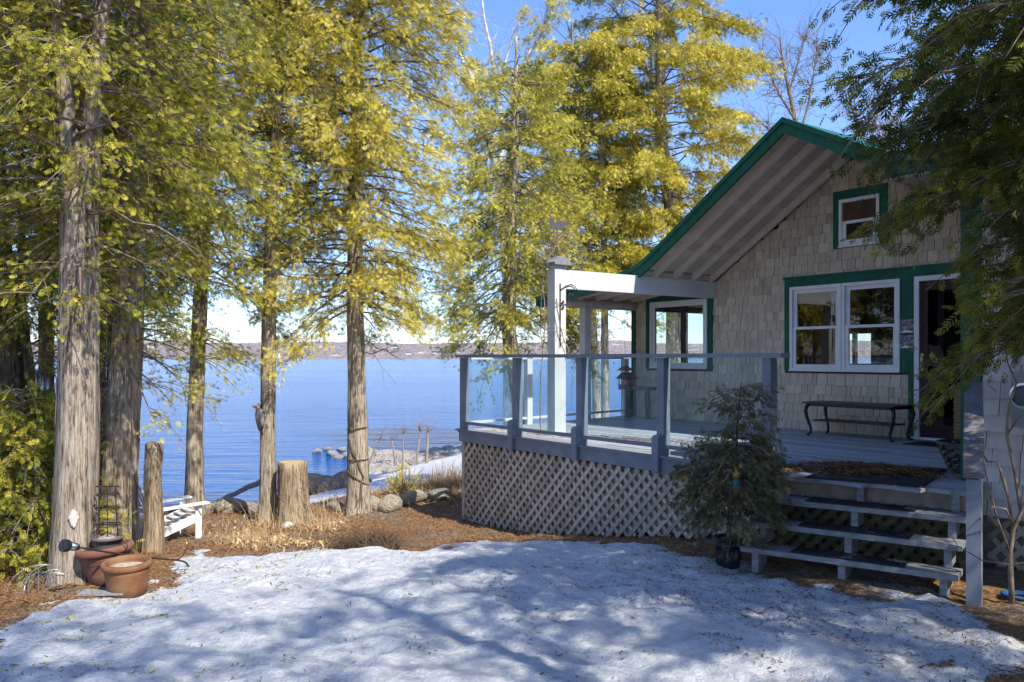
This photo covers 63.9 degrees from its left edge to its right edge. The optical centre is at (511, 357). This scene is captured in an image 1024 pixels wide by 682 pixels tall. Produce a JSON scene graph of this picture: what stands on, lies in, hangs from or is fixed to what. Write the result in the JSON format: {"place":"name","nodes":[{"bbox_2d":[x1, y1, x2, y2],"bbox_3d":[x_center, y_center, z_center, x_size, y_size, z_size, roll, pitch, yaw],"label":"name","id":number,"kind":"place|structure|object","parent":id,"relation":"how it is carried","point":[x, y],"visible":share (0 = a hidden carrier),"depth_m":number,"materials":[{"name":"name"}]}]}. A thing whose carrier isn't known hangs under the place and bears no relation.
{"place":"outdoors","nodes":[
{"label":"outdoors","id":0,"kind":"place"},
{"bbox_2d":[93,486,121,538],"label":"plant tower","id":1,"kind":"structure","parent":0,"point":[107,508],"depth_m":7.28,"materials":[{"name":"metal"}]},
{"bbox_2d":[32,340,870,358],"bbox_3d":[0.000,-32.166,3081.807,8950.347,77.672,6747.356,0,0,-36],"label":"hills","id":2,"kind":"structure","parent":0,"point":[339,351],"depth_m":3026.18,"materials":[{"name":"grey"}]},
{"bbox_2d":[33,359,870,515],"bbox_3d":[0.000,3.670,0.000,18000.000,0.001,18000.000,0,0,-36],"label":"lake water","id":3,"kind":"structure","parent":0,"point":[311,410],"depth_m":57.00,"materials":[{"name":"blue liquid"}]},
{"bbox_2d":[312,448,321,452],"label":"boulder","id":4,"kind":"object","parent":3,"relation":"in","point":[317,450],"visible":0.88,"depth_m":31.70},
{"bbox_2d":[326,450,338,455],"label":"boulder","id":5,"kind":"object","parent":3,"relation":"in","point":[331,453],"visible":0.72,"depth_m":30.79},
{"bbox_2d":[334,454,343,458],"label":"boulder","id":6,"kind":"object","parent":3,"relation":"in","point":[337,456],"visible":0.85,"depth_m":29.96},
{"bbox_2d":[337,447,345,450],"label":"boulder","id":7,"kind":"object","parent":3,"relation":"in","point":[341,449],"visible":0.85,"depth_m":32.29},
{"bbox_2d":[3,0,1018,343],"label":"sky","id":8,"kind":"structure","parent":0,"point":[862,29],"materials":[{"name":"blue"}]},
{"bbox_2d":[0,445,1023,681],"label":"ground","id":9,"kind":"structure","parent":0,"point":[598,625],"depth_m":5.58,"materials":[{"name":"snow"}]},
{"bbox_2d":[7,561,71,594],"bbox_3d":[-4.071,1.886,7.128,0.545,0.212,0.635,0,0,-36],"label":"wire tangle","id":10,"kind":"object","parent":9,"relation":"on","point":[49,573],"visible":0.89,"depth_m":7.08,"materials":[{"name":"metal"}]},
{"bbox_2d":[0,391,102,550],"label":"cedar bush","id":11,"kind":"object","parent":9,"relation":"on","point":[9,452],"visible":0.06,"depth_m":8.95,"materials":[{"name":"green plant"}]},
{"bbox_2d":[0,379,144,586],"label":"cedar bush","id":12,"kind":"object","parent":9,"relation":"on","point":[21,512],"visible":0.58,"depth_m":7.64,"materials":[{"name":"green plant"}]},
{"bbox_2d":[0,0,188,345],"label":"cedar tree","id":13,"kind":"object","parent":9,"relation":"on","point":[14,168],"visible":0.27,"depth_m":8.15,"materials":[{"name":"green plant"}]},
{"bbox_2d":[0,0,189,526],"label":"cedar tree","id":14,"kind":"object","parent":9,"relation":"on","point":[51,375],"visible":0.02,"depth_m":10.52,"materials":[{"name":"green plant"}]},
{"bbox_2d":[0,0,194,542],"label":"cedar tree","id":15,"kind":"object","parent":9,"relation":"on","point":[17,365],"visible":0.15,"depth_m":9.49,"materials":[{"name":"green plant"}]},
{"bbox_2d":[34,307,49,415],"bbox_3d":[-5.089,0.060,8.900,0.150,1.230,0.150,0,0,-36],"label":"wind chime","id":16,"kind":"object","parent":15,"relation":"hanging from","point":[42,379],"visible":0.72,"depth_m":8.89,"materials":[{"name":"brown metal"}]},
{"bbox_2d":[77,589,122,595],"bbox_3d":[-3.355,1.927,6.750,0.359,0.018,0.150,0,0,-4],"label":"board","id":17,"kind":"object","parent":9,"relation":"on","point":[94,592],"visible":0.79,"depth_m":6.68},
{"bbox_2d":[75,539,134,586],"bbox_3d":[-3.589,1.829,7.247,0.476,0.402,0.477,0,0,-36],"label":"plant pot","id":18,"kind":"object","parent":9,"relation":"on","point":[91,561],"visible":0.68,"depth_m":7.08,"materials":[{"name":"ceramic"}]},
{"bbox_2d":[90,533,124,549],"bbox_3d":[-3.584,1.647,7.280,0.274,0.130,0.274,0,0,-36],"label":"plant pot","id":19,"kind":"object","parent":18,"relation":"in","point":[103,541],"visible":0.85,"depth_m":7.20,"materials":[{"name":"beige plastic"}]},
{"bbox_2d":[5,0,223,488],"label":"cedar tree","id":20,"kind":"object","parent":9,"relation":"on","point":[102,403],"visible":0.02,"depth_m":12.37,"materials":[{"name":"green plant"}]},
{"bbox_2d":[4,1,237,395],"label":"cedar tree","id":21,"kind":"object","parent":9,"relation":"on","point":[198,287],"visible":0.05,"depth_m":11.14,"materials":[{"name":"green plant"}]},
{"bbox_2d":[58,539,193,566],"bbox_3d":[-3.361,1.732,7.262,0.144,0.548,1.461,0,0,21],"label":"garden hook","id":22,"kind":"object","parent":9,"relation":"on","point":[65,545],"visible":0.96,"depth_m":6.76,"materials":[{"name":"metal"}]},
{"bbox_2d":[100,554,152,598],"bbox_3d":[-3.204,1.834,6.831,0.397,0.312,0.396,0,0,-36],"label":"plant pot","id":23,"kind":"object","parent":9,"relation":"on","point":[127,576],"visible":0.98,"depth_m":6.72,"materials":[{"name":"ceramic"}]},
{"bbox_2d":[0,0,282,586],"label":"cedar tree","id":24,"kind":"object","parent":9,"relation":"on","point":[80,297],"visible":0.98,"depth_m":7.23,"materials":[{"name":"green plant"}]},
{"bbox_2d":[140,441,164,553],"bbox_3d":[-3.821,1.540,8.744,0.270,1.289,0.268,0,0,-36],"label":"stump","id":25,"kind":"object","parent":9,"relation":"on","point":[153,536],"visible":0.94,"depth_m":8.68,"materials":[{"name":"brown wood"}]},
{"bbox_2d":[0,0,328,548],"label":"cedar tree","id":26,"kind":"object","parent":9,"relation":"on","point":[122,432],"visible":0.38,"depth_m":8.98,"materials":[{"name":"green plant"}]},
{"bbox_2d":[164,506,178,513],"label":"boulder","id":27,"kind":"object","parent":9,"relation":"on","point":[170,511],"visible":0.09,"depth_m":12.74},
{"bbox_2d":[139,484,209,538],"bbox_3d":[-4.403,1.917,10.406,0.882,0.828,0.690,0,0,-43],"label":"garden chair","id":28,"kind":"object","parent":9,"relation":"on","point":[182,517],"visible":0.56,"depth_m":10.41,"materials":[{"name":"white paint"}]},
{"bbox_2d":[205,502,216,513],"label":"boulder","id":29,"kind":"object","parent":9,"relation":"on","point":[210,506],"visible":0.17,"depth_m":12.64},
{"bbox_2d":[100,0,335,516],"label":"cedar tree","id":30,"kind":"object","parent":9,"relation":"on","point":[194,478],"visible":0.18,"depth_m":12.09,"materials":[{"name":"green plant"}]},
{"bbox_2d":[214,497,245,513],"bbox_3d":[-4.344,2.318,12.714,0.525,0.308,0.465,3,8,-36],"label":"boulder","id":31,"kind":"object","parent":9,"relation":"on","point":[222,505],"visible":0.7,"depth_m":12.54,"materials":[{"name":"stone"}]},
{"bbox_2d":[213,480,258,501],"bbox_3d":[-5.124,2.506,15.378,0.110,1.136,3.340,0,0,-43],"label":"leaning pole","id":32,"kind":"object","parent":9,"relation":"on","point":[245,488],"visible":0.42,"depth_m":15.14,"materials":[{"name":"grey wood"}]},
{"bbox_2d":[242,500,258,513],"bbox_3d":[-4.100,2.357,12.805,0.399,0.256,0.397,8,-10,4],"label":"boulder","id":33,"kind":"object","parent":9,"relation":"on","point":[250,505],"visible":0.43,"depth_m":12.64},
{"bbox_2d":[163,0,408,522],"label":"cedar tree","id":34,"kind":"object","parent":9,"relation":"on","point":[267,479],"visible":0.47,"depth_m":11.70,"materials":[{"name":"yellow plant"}]},
{"bbox_2d":[252,402,264,434],"bbox_3d":[-3.591,0.874,11.704,0.174,0.487,0.203,0,0,-36],"label":"woodpecker ornament","id":35,"kind":"object","parent":34,"relation":"attached to","point":[259,417],"visible":1,"depth_m":11.67,"materials":[{"name":"grey plastic"}]},
{"bbox_2d":[280,521,293,528],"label":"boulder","id":36,"kind":"object","parent":9,"relation":"on","point":[287,523],"visible":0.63,"depth_m":11.24,"materials":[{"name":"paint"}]},
{"bbox_2d":[275,460,313,528],"bbox_3d":[-3.051,1.986,11.601,0.651,1.049,0.645,0,0,-36],"label":"stump","id":37,"kind":"object","parent":9,"relation":"on","point":[292,478],"visible":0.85,"depth_m":11.42,"materials":[{"name":"brown wood"}]},
{"bbox_2d":[140,473,461,552],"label":"dry grass","id":38,"kind":"structure","parent":9,"relation":"on","point":[276,527],"depth_m":11.20,"materials":[{"name":"plant"}]},
{"bbox_2d":[186,479,461,552],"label":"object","id":39,"kind":"object","parent":9,"relation":"on","point":[300,541],"visible":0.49,"depth_m":10.12,"materials":[{"name":"beige plant"}]},
{"bbox_2d":[325,501,343,512],"bbox_3d":[-2.782,2.358,12.895,0.282,0.221,0.290,0,0,-16],"label":"boulder","id":40,"kind":"object","parent":9,"relation":"on","point":[335,505],"visible":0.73,"depth_m":12.80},
{"bbox_2d":[215,455,461,536],"bbox_3d":[-1.946,2.077,13.258,2.485,0.767,7.370,0,0,29],"label":"dead brush","id":41,"kind":"object","parent":9,"relation":"on","point":[441,478],"visible":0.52,"depth_m":13.99,"materials":[{"name":"plant"}]},
{"bbox_2d":[308,470,371,494],"bbox_3d":[-4.730,3.319,21.777,2.065,0.688,0.637,0,0,-24],"label":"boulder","id":42,"kind":"object","parent":9,"relation":"on","point":[328,482],"visible":0.34,"depth_m":21.50,"materials":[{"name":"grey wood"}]},
{"bbox_2d":[196,0,505,516],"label":"cedar tree","id":43,"kind":"object","parent":9,"relation":"on","point":[374,124],"visible":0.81,"depth_m":12.41,"materials":[{"name":"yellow plant"}]},
{"bbox_2d":[346,426,369,511],"bbox_3d":[-2.386,1.748,12.748,0.358,1.374,0.361,0,0,-36],"label":"rope","id":44,"kind":"object","parent":43,"relation":"hanging from","point":[360,497],"visible":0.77,"depth_m":12.59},
{"bbox_2d":[287,524,437,549],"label":"dry grass","id":45,"kind":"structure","parent":9,"relation":"on","point":[369,539],"depth_m":9.33,"materials":[{"name":"plant"}]},
{"bbox_2d":[370,495,380,510],"bbox_3d":[-2.211,2.329,12.911,0.363,0.329,0.332,4,-5,20],"label":"boulder","id":46,"kind":"object","parent":9,"relation":"on","point":[374,502],"visible":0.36,"depth_m":12.76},
{"bbox_2d":[369,467,382,473],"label":"boulder","id":47,"kind":"object","parent":9,"relation":"on","point":[372,470],"visible":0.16,"depth_m":26.04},
{"bbox_2d":[369,417,391,465],"bbox_3d":[-4.427,3.108,26.939,0.851,2.305,0.494,0,0,13],"label":"pollard shrub","id":48,"kind":"object","parent":9,"relation":"on","point":[379,440],"visible":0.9,"depth_m":26.98,"materials":[{"name":"brown plant"}]},
{"bbox_2d":[374,449,390,456],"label":"boulder","id":49,"kind":"object","parent":9,"relation":"on","point":[381,453],"visible":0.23,"depth_m":29.43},
{"bbox_2d":[374,460,393,465],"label":"boulder","id":50,"kind":"object","parent":9,"relation":"on","point":[378,462],"visible":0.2,"depth_m":27.57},
{"bbox_2d":[378,463,393,466],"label":"boulder","id":51,"kind":"object","parent":9,"relation":"on","point":[383,465],"visible":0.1,"depth_m":26.98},
{"bbox_2d":[379,457,397,460],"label":"boulder","id":52,"kind":"object","parent":9,"relation":"on","point":[385,458],"visible":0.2,"depth_m":28.38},
{"bbox_2d":[0,486,777,645],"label":"leaf litter","id":53,"kind":"object","parent":9,"relation":"on","point":[387,531],"visible":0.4,"depth_m":9.65,"materials":[{"name":"brown plant"}]},
{"bbox_2d":[377,494,402,512],"bbox_3d":[-1.908,2.311,12.890,0.365,0.343,0.435,0,0,31],"label":"boulder","id":54,"kind":"object","parent":9,"relation":"on","point":[388,503],"visible":0.88,"depth_m":12.75,"materials":[{"name":"stone"}]},
{"bbox_2d":[376,422,405,465],"bbox_3d":[-4.000,2.983,27.116,1.079,2.175,0.700,0,0,28],"label":"pollard shrub","id":55,"kind":"object","parent":9,"relation":"on","point":[391,439],"visible":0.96,"depth_m":26.98,"materials":[{"name":"brown plant"}]},
{"bbox_2d":[383,465,399,471],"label":"boulder","id":56,"kind":"object","parent":9,"relation":"on","point":[391,468],"visible":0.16,"depth_m":26.65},
{"bbox_2d":[391,419,408,467],"bbox_3d":[-3.472,2.993,26.913,0.871,2.056,0.596,0,0,32],"label":"pollard shrub","id":57,"kind":"object","parent":9,"relation":"on","point":[404,430],"visible":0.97,"depth_m":26.98,"materials":[{"name":"brown plant"}]},
{"bbox_2d":[396,455,408,460],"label":"boulder","id":58,"kind":"object","parent":9,"relation":"on","point":[399,457],"visible":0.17,"depth_m":28.59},
{"bbox_2d":[396,460,409,463],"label":"boulder","id":59,"kind":"object","parent":9,"relation":"on","point":[405,462],"visible":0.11,"depth_m":27.52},
{"bbox_2d":[385,460,423,494],"bbox_3d":[-1.827,2.027,13.883,0.671,0.637,0.832,0,0,4],"label":"yellow bush","id":60,"kind":"object","parent":9,"relation":"on","point":[397,486],"visible":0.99,"depth_m":13.86,"materials":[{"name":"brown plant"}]},
{"bbox_2d":[400,490,426,504],"bbox_3d":[-1.595,2.272,13.285,0.465,0.264,0.412,-6,-11,9],"label":"boulder","id":61,"kind":"object","parent":9,"relation":"on","point":[414,496],"visible":0.81,"depth_m":13.16,"materials":[{"name":"stone"}]},
{"bbox_2d":[411,454,429,461],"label":"boulder","id":62,"kind":"object","parent":9,"relation":"on","point":[421,457],"visible":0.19,"depth_m":28.58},
{"bbox_2d":[413,412,429,464],"bbox_3d":[-2.961,2.848,27.064,0.564,2.170,1.004,0,0,18],"label":"pollard shrub","id":63,"kind":"object","parent":9,"relation":"on","point":[420,430],"visible":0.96,"depth_m":26.97,"materials":[{"name":"brown plant"}]},
{"bbox_2d":[416,413,441,463],"bbox_3d":[-2.780,2.761,26.921,0.895,2.224,1.078,0,0,-36],"label":"pollard shrub","id":64,"kind":"object","parent":9,"relation":"on","point":[427,446],"visible":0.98,"depth_m":26.96,"materials":[{"name":"brown plant"}]},
{"bbox_2d":[428,447,442,451],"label":"boulder","id":65,"kind":"object","parent":9,"relation":"on","point":[436,448],"visible":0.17,"depth_m":30.16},
{"bbox_2d":[428,451,443,455],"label":"boulder","id":66,"kind":"object","parent":9,"relation":"on","point":[434,453],"visible":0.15,"depth_m":29.17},
{"bbox_2d":[427,488,449,500],"bbox_3d":[-1.203,2.247,13.505,0.394,0.180,0.392,-5,6,34],"label":"boulder","id":67,"kind":"object","parent":9,"relation":"on","point":[443,493],"visible":1,"depth_m":13.37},
{"bbox_2d":[441,445,454,449],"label":"boulder","id":68,"kind":"object","parent":9,"relation":"on","point":[445,447],"visible":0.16,"depth_m":30.36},
{"bbox_2d":[442,450,456,453],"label":"boulder","id":69,"kind":"object","parent":9,"relation":"on","point":[449,451],"visible":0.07,"depth_m":29.53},
{"bbox_2d":[447,448,461,451],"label":"boulder","id":70,"kind":"object","parent":9,"relation":"on","point":[455,449],"visible":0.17,"depth_m":29.93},
{"bbox_2d":[423,0,575,425],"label":"bare tree","id":71,"kind":"object","parent":9,"relation":"on","point":[507,408],"visible":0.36,"depth_m":29.87,"materials":[{"name":"brown plant"}]},
{"bbox_2d":[0,542,1023,681],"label":"snow debris","id":72,"kind":"object","parent":9,"relation":"on","point":[877,600],"visible":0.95,"depth_m":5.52,"materials":[{"name":"plant"}]},
{"bbox_2d":[415,36,614,423],"bbox_3d":[0.045,-1.927,16.181,3.982,8.805,4.055,0,0,-6],"label":"cedar tree","id":73,"kind":"object","parent":9,"relation":"on","point":[512,265],"visible":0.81,"depth_m":15.84,"materials":[{"name":"green plant"}]},
{"bbox_2d":[478,0,692,417],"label":"cedar tree","id":74,"kind":"object","parent":9,"relation":"on","point":[605,178],"visible":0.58,"depth_m":26.06,"materials":[{"name":"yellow plant"}]},
{"bbox_2d":[600,0,680,213],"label":"bare tree","id":75,"kind":"object","parent":9,"relation":"on","point":[613,8],"visible":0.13,"depth_m":30.97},
{"bbox_2d":[544,0,786,362],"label":"cedar tree","id":76,"kind":"object","parent":9,"relation":"on","point":[660,26],"visible":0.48,"depth_m":26.75,"materials":[{"name":"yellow plant"}]},
{"bbox_2d":[455,353,987,543],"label":"deck","id":77,"kind":"structure","parent":9,"relation":"on","point":[581,479],"depth_m":10.02,"materials":[{"name":"blue paint"}]},
{"bbox_2d":[618,386,656,418],"bbox_3d":[2.218,0.790,14.540,0.240,0.560,0.720,0,0,-36],"label":"feeder shelf","id":78,"kind":"object","parent":77,"relation":"on","point":[646,389],"visible":0.98,"depth_m":14.43,"materials":[{"name":"grey wood"}]},
{"bbox_2d":[616,372,637,385],"bbox_3d":[2.075,0.387,14.807,0.280,0.243,0.280,0,0,-36],"label":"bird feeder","id":79,"kind":"object","parent":78,"relation":"on","point":[631,375],"visible":0.94,"depth_m":14.76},
{"bbox_2d":[483,429,964,483],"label":"fallen needles","id":80,"kind":"object","parent":77,"relation":"on","point":[871,467],"visible":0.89,"depth_m":7.68,"materials":[{"name":"brown plant"}]},
{"bbox_2d":[802,400,916,442],"bbox_3d":[4.615,0.843,10.974,0.560,0.469,1.350,0,0,-36],"label":"bench","id":81,"kind":"object","parent":77,"relation":"on","point":[825,404],"visible":0.99,"depth_m":10.79,"materials":[{"name":"black metal"}]},
{"bbox_2d":[805,463,946,487],"bbox_3d":[3.368,1.061,7.549,0.950,0.016,1.300,0,0,35],"label":"rubber mat","id":82,"kind":"object","parent":77,"relation":"on","point":[907,480],"visible":0.6,"depth_m":7.18,"materials":[{"name":"rubber"}]},
{"bbox_2d":[902,441,937,446],"bbox_3d":[5.260,1.065,9.977,0.520,0.009,0.800,0,0,-36],"label":"doormat","id":83,"kind":"object","parent":77,"relation":"on","point":[927,443],"visible":0.43,"depth_m":10.14,"materials":[{"name":"black rubber"}]},
{"bbox_2d":[936,439,960,472],"bbox_3d":[4.275,0.925,7.666,0.570,0.279,0.570,0,0,-36],"label":"woven planter","id":84,"kind":"object","parent":77,"relation":"on","point":[950,451],"visible":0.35,"depth_m":7.61,"materials":[{"name":"wicker"}]},
{"bbox_2d":[953,387,960,441],"bbox_3d":[5.369,0.700,9.569,0.330,0.730,0.330,0,0,-36],"label":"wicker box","id":85,"kind":"object","parent":77,"relation":"on","point":[957,416],"visible":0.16,"depth_m":9.57,"materials":[{"name":"wicker"}]},
{"bbox_2d":[712,533,743,568],"bbox_3d":[1.879,1.685,7.150,0.268,0.260,0.268,0,0,-36],"label":"nursery pot","id":86,"kind":"object","parent":9,"relation":"on","point":[733,563],"visible":0.7,"depth_m":7.06,"materials":[{"name":"black plastic"}]},
{"bbox_2d":[664,382,795,565],"bbox_3d":[1.878,0.966,7.184,1.167,1.532,1.242,0,0,26],"label":"potted cedar","id":87,"kind":"object","parent":86,"relation":"in","point":[737,459],"visible":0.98,"depth_m":6.98,"materials":[{"name":"green plant"}]},
{"bbox_2d":[732,471,739,487],"bbox_3d":[1.838,0.966,6.750,0.066,0.225,0.068,0,0,-36],"label":"bird ornament","id":88,"kind":"object","parent":87,"relation":"hanging from","point":[735,475],"visible":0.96,"depth_m":6.73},
{"bbox_2d":[536,117,1023,569],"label":"cottage","id":89,"kind":"structure","parent":9,"relation":"on","point":[749,252],"depth_m":11.88,"materials":[{"name":"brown wood"}]},
{"bbox_2d":[538,218,584,255],"bbox_3d":[0.707,-1.724,11.742,0.670,0.548,0.016,0,0,-1],"label":"weathervane","id":90,"kind":"object","parent":89,"relation":"attached to","point":[558,225],"visible":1,"depth_m":11.74,"materials":[{"name":"grey metal"}]},
{"bbox_2d":[533,223,593,429],"bbox_3d":[0.666,-0.388,11.707,0.852,3.118,0.647,0,0,-9],"label":"dry vine","id":91,"kind":"object","parent":89,"relation":"attached to","point":[547,258],"visible":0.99,"depth_m":11.72,"materials":[{"name":"plant"}]},
{"bbox_2d":[555,284,579,346],"bbox_3d":[0.784,-0.601,11.724,0.492,0.902,0.018,0,0,-36],"label":"plant bracket","id":92,"kind":"object","parent":89,"relation":"attached to","point":[569,294],"visible":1,"depth_m":11.67,"materials":[{"name":"metal"}]},
{"bbox_2d":[617,322,632,379],"bbox_3d":[2.011,-0.320,14.588,0.290,1.420,0.290,0,0,-36],"label":"hanging feeder","id":93,"kind":"object","parent":89,"relation":"hanging from","point":[624,368],"visible":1,"depth_m":14.53,"materials":[{"name":"red plastic"}]},
{"bbox_2d":[646,295,712,368],"bbox_3d":[2.898,-0.454,14.279,0.122,1.292,1.540,0,0,-36],"label":"picture window","id":94,"kind":"structure","parent":89,"relation":"in","point":[662,301],"depth_m":14.22,"materials":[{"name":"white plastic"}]},
{"bbox_2d":[784,275,840,371],"bbox_3d":[4.447,-0.489,12.129,0.122,1.382,0.959,0,0,-36],"label":"sash window","id":95,"kind":"structure","parent":89,"relation":"in","point":[792,287],"depth_m":12.24,"materials":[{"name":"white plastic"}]},
{"bbox_2d":[833,183,887,248],"bbox_3d":[4.886,-1.974,11.520,0.122,0.812,0.820,0,0,-36],"label":"attic window","id":96,"kind":"structure","parent":89,"relation":"in","point":[845,196],"depth_m":11.59,"materials":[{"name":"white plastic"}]},
{"bbox_2d":[841,268,914,437],"bbox_3d":[5.037,-0.055,11.311,0.122,2.250,1.065,0,0,-36],"label":"sash window","id":97,"kind":"structure","parent":89,"relation":"in","point":[902,281],"depth_m":11.12,"materials":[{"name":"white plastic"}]},
{"bbox_2d":[900,319,913,332],"bbox_3d":[5.258,-0.420,10.932,0.019,0.180,0.179,0,0,-36],"label":"picture tile","id":98,"kind":"object","parent":89,"relation":"attached to","point":[906,325],"visible":1,"depth_m":10.92,"materials":[{"name":"white plastic"}]},
{"bbox_2d":[900,335,913,347],"bbox_3d":[5.258,-0.212,10.932,0.019,0.175,0.179,0,0,-36],"label":"picture tile","id":99,"kind":"object","parent":89,"relation":"attached to","point":[906,341],"visible":0.87,"depth_m":10.93,"materials":[{"name":"white plastic"}]},
{"bbox_2d":[911,273,960,441],"bbox_3d":[5.625,0.000,10.462,0.140,2.140,1.040,0,0,-36],"label":"door","id":100,"kind":"structure","parent":89,"relation":"in","point":[929,316],"depth_m":10.69,"materials":[{"name":"white plastic"}]},
{"bbox_2d":[1009,371,1023,427],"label":"electric meter","id":101,"kind":"object","parent":89,"relation":"attached to","point":[1017,405],"visible":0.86,"depth_m":6.70,"materials":[{"name":"grey paint"}]},
{"bbox_2d":[720,1,858,135],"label":"bare tree","id":102,"kind":"object","parent":9,"relation":"on","point":[788,86],"visible":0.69,"depth_m":29.93,"materials":[{"name":"plant"}]},
{"bbox_2d":[740,382,984,605],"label":"entrance steps","id":103,"kind":"structure","parent":9,"relation":"on","point":[929,548],"depth_m":6.82,"materials":[{"name":"grey wood"}]},
{"bbox_2d":[790,546,908,567],"bbox_3d":[2.707,1.602,6.620,0.860,0.016,0.210,0,0,35],"label":"tread mat","id":104,"kind":"object","parent":103,"relation":"on","point":[853,557],"visible":1,"depth_m":6.58,"materials":[{"name":"black rubber"}]},
{"bbox_2d":[798,521,913,538],"bbox_3d":[2.832,1.422,6.795,0.860,0.016,0.210,0,0,35],"label":"tread mat","id":105,"kind":"object","parent":103,"relation":"on","point":[862,530],"visible":1,"depth_m":6.76,"materials":[{"name":"black rubber"}]},
{"bbox_2d":[805,497,917,511],"bbox_3d":[2.956,1.242,6.970,0.860,0.016,0.210,0,0,35],"label":"tread mat","id":106,"kind":"object","parent":103,"relation":"on","point":[865,504],"visible":1,"depth_m":6.92,"materials":[{"name":"black rubber"}]},
{"bbox_2d":[821,67,905,141],"bbox_3d":[10.925,-3.136,24.986,3.025,11.659,2.494,0,0,-2],"label":"bare tree","id":107,"kind":"object","parent":9,"relation":"on","point":[878,118],"visible":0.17,"depth_m":24.98,"materials":[{"name":"plant"}]},
{"bbox_2d":[796,0,1023,431],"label":"cedar tree","id":108,"kind":"object","parent":9,"relation":"on","point":[995,81],"visible":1,"depth_m":4.87,"materials":[{"name":"green plant"}]},
{"bbox_2d":[949,349,1023,604],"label":"bare shrub","id":109,"kind":"object","parent":9,"relation":"on","point":[1010,564],"visible":0.96,"depth_m":5.89,"materials":[{"name":"plant"}]},
{"bbox_2d":[1000,590,1023,601],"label":"garden hose","id":110,"kind":"object","parent":9,"relation":"on","point":[1004,593],"visible":0.72,"depth_m":6.06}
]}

